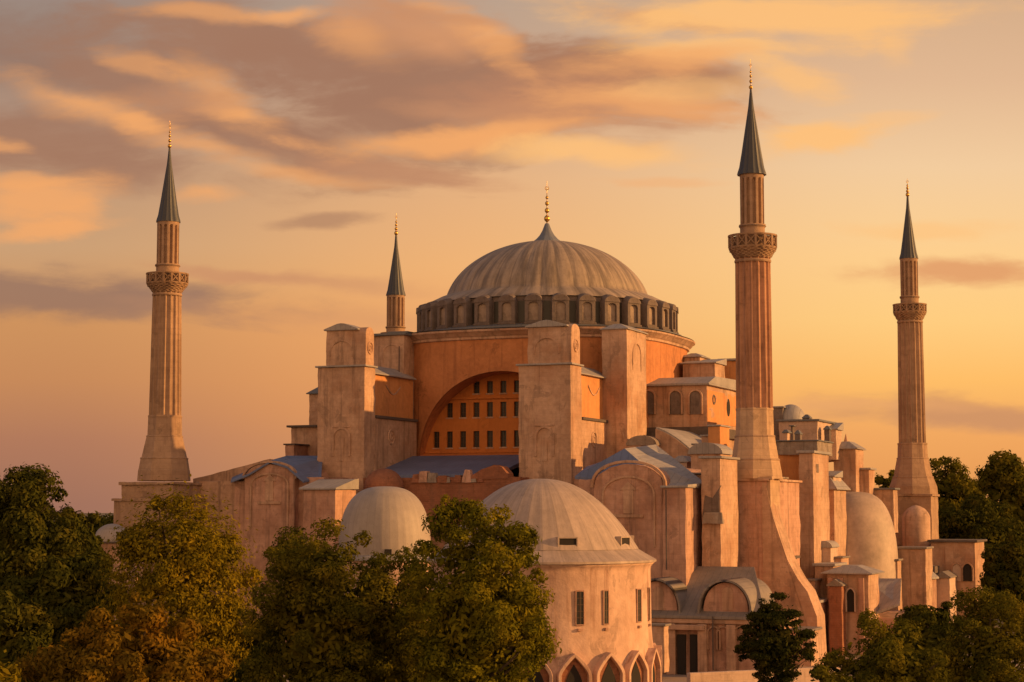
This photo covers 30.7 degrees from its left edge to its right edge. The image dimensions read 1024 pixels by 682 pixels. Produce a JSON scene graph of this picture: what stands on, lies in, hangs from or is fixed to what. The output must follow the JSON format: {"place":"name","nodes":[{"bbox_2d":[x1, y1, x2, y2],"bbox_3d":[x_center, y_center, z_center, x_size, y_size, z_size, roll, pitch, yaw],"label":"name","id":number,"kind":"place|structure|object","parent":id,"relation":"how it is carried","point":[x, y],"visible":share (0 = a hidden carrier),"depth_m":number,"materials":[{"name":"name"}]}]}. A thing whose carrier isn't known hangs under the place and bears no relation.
{"place":"outdoors","nodes":[
{"label":"outdoors","id":0,"kind":"place"},
{"bbox_2d":[0,0,1023,512],"label":"sky","id":1,"kind":"structure","parent":0,"point":[301,130],"materials":[{"name":"orange"}]},
{"bbox_2d":[48,513,1012,656],"bbox_3d":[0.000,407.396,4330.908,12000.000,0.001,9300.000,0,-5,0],"label":"ground","id":2,"kind":"structure","parent":0,"point":[838,655],"depth_m":265.78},
{"bbox_2d":[0,649,24,681],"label":"tree","id":3,"kind":"object","parent":2,"relation":"on","point":[6,675],"visible":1,"depth_m":78.94,"materials":[{"name":"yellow plant"}]},
{"bbox_2d":[0,585,70,681],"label":"tree","id":4,"kind":"object","parent":2,"relation":"on","point":[25,626],"visible":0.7,"depth_m":102.75,"materials":[{"name":"green plant"}]},
{"bbox_2d":[0,462,86,588],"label":"tree","id":5,"kind":"object","parent":2,"relation":"on","point":[29,534],"visible":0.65,"depth_m":161.37,"materials":[{"name":"green plant"}]},
{"bbox_2d":[0,547,128,642],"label":"tree","id":6,"kind":"object","parent":2,"relation":"on","point":[69,581],"visible":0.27,"depth_m":137.25,"materials":[{"name":"green plant"}]},
{"bbox_2d":[86,513,113,532],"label":"tree","id":7,"kind":"object","parent":2,"relation":"on","point":[104,520],"visible":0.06,"depth_m":341.46,"materials":[{"name":"green plant"}]},
{"bbox_2d":[14,591,238,681],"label":"tree","id":8,"kind":"object","parent":2,"relation":"on","point":[99,649],"visible":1,"depth_m":85.52,"materials":[{"name":"green plant"}]},
{"bbox_2d":[111,126,206,620],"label":"minaret","id":9,"kind":"object","parent":2,"relation":"on","point":[164,457],"visible":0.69,"depth_m":232.05,"materials":[{"name":"stone"}]},
{"bbox_2d":[85,474,265,681],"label":"tree","id":10,"kind":"object","parent":2,"relation":"on","point":[198,560],"visible":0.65,"depth_m":105.23,"materials":[{"name":"green plant"}]},
{"bbox_2d":[237,618,286,681],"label":"tree","id":11,"kind":"object","parent":2,"relation":"on","point":[255,642],"visible":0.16,"depth_m":110.31,"materials":[{"name":"green plant"}]},
{"bbox_2d":[236,515,403,681],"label":"tree","id":12,"kind":"object","parent":2,"relation":"on","point":[316,616],"visible":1,"depth_m":95.55,"materials":[{"name":"green plant"}]},
{"bbox_2d":[355,545,449,681],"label":"tree","id":13,"kind":"object","parent":2,"relation":"on","point":[400,666],"visible":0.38,"depth_m":97.37,"materials":[{"name":"green plant"}]},
{"bbox_2d":[393,494,561,681],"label":"tree","id":14,"kind":"object","parent":2,"relation":"on","point":[492,618],"visible":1,"depth_m":91.83,"materials":[{"name":"green plant"}]},
{"bbox_2d":[193,187,986,674],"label":"mosque","id":15,"kind":"structure","parent":2,"relation":"on","point":[547,353],"depth_m":233.59,"materials":[{"name":"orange stone"}]},
{"bbox_2d":[381,217,405,332],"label":"minaret","id":16,"kind":"object","parent":15,"relation":"on","point":[395,294],"visible":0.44,"depth_m":282.85,"materials":[{"name":"stone"}]},
{"bbox_2d":[728,60,782,566],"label":"minaret","id":17,"kind":"object","parent":15,"relation":"on","point":[752,246],"visible":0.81,"depth_m":199.55,"materials":[{"name":"stone"}]},
{"bbox_2d":[889,180,939,546],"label":"minaret","id":18,"kind":"object","parent":15,"relation":"on","point":[913,480],"visible":0.67,"depth_m":264.10,"materials":[{"name":"stone"}]},
{"bbox_2d":[809,658,853,681],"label":"tree","id":19,"kind":"object","parent":2,"relation":"on","point":[820,673],"visible":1,"depth_m":93.82,"materials":[{"name":"green plant"}]},
{"bbox_2d":[817,608,950,681],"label":"tree","id":20,"kind":"object","parent":2,"relation":"on","point":[884,660],"visible":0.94,"depth_m":101.70,"materials":[{"name":"green plant"}]},
{"bbox_2d":[874,469,894,487],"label":"tree","id":21,"kind":"object","parent":2,"relation":"on","point":[882,481],"visible":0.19,"depth_m":328.40,"materials":[{"name":"green plant"}]},
{"bbox_2d":[929,455,981,525],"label":"tree","id":22,"kind":"object","parent":2,"relation":"on","point":[955,486],"visible":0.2,"depth_m":315.51,"materials":[{"name":"green plant"}]},
{"bbox_2d":[921,585,1023,681],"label":"tree","id":23,"kind":"object","parent":2,"relation":"on","point":[990,653],"visible":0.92,"depth_m":109.65,"materials":[{"name":"green plant"}]},
{"bbox_2d":[938,494,1023,561],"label":"tree","id":24,"kind":"object","parent":2,"relation":"on","point":[976,514],"visible":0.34,"depth_m":287.71,"materials":[{"name":"green plant"}]},
{"bbox_2d":[964,450,1023,532],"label":"tree","id":25,"kind":"object","parent":2,"relation":"on","point":[1001,478],"visible":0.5,"depth_m":301.02,"materials":[{"name":"green plant"}]},
{"bbox_2d":[977,530,1023,632],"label":"tree","id":26,"kind":"object","parent":2,"relation":"on","point":[1003,568],"visible":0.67,"depth_m":226.39,"materials":[{"name":"green plant"}]},
{"bbox_2d":[283,657,1023,681],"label":"paved yard","id":27,"kind":"structure","parent":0,"point":[673,678],"depth_m":178.61,"materials":[{"name":"beige stone"}]},
{"bbox_2d":[59,501,107,555],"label":"tree","id":28,"kind":"object","parent":27,"relation":"on","point":[93,541],"visible":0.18,"depth_m":170.66,"materials":[{"name":"green plant"}]},
{"bbox_2d":[95,524,137,619],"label":"outbuilding","id":29,"kind":"structure","parent":27,"relation":"on","point":[103,531],"depth_m":202.02,"materials":[{"name":"stone"}]},
{"bbox_2d":[219,627,244,681],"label":"tree","id":30,"kind":"object","parent":27,"relation":"on","point":[232,679],"visible":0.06,"depth_m":119.34,"materials":[{"name":"green plant"}]},
{"bbox_2d":[337,486,430,607],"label":"domed tomb","id":31,"kind":"object","parent":27,"relation":"on","point":[389,519],"visible":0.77,"depth_m":148.40,"materials":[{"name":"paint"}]},
{"bbox_2d":[426,479,661,681],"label":"tomb","id":32,"kind":"object","parent":27,"relation":"on","point":[595,563],"visible":0.62,"depth_m":128.97,"materials":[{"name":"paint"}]},
{"bbox_2d":[687,666,839,681],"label":"garden wall","id":33,"kind":"structure","parent":27,"relation":"on","point":[734,676],"depth_m":164.97,"materials":[{"name":"stone"}]},
{"bbox_2d":[733,591,817,681],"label":"pine tree","id":34,"kind":"object","parent":27,"relation":"on","point":[770,646],"visible":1,"depth_m":149.55,"materials":[{"name":"green plant"}]},
{"bbox_2d":[894,601,964,681],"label":"tree","id":35,"kind":"object","parent":27,"relation":"on","point":[926,617],"visible":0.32,"depth_m":132.81,"materials":[{"name":"green plant"}]}
]}

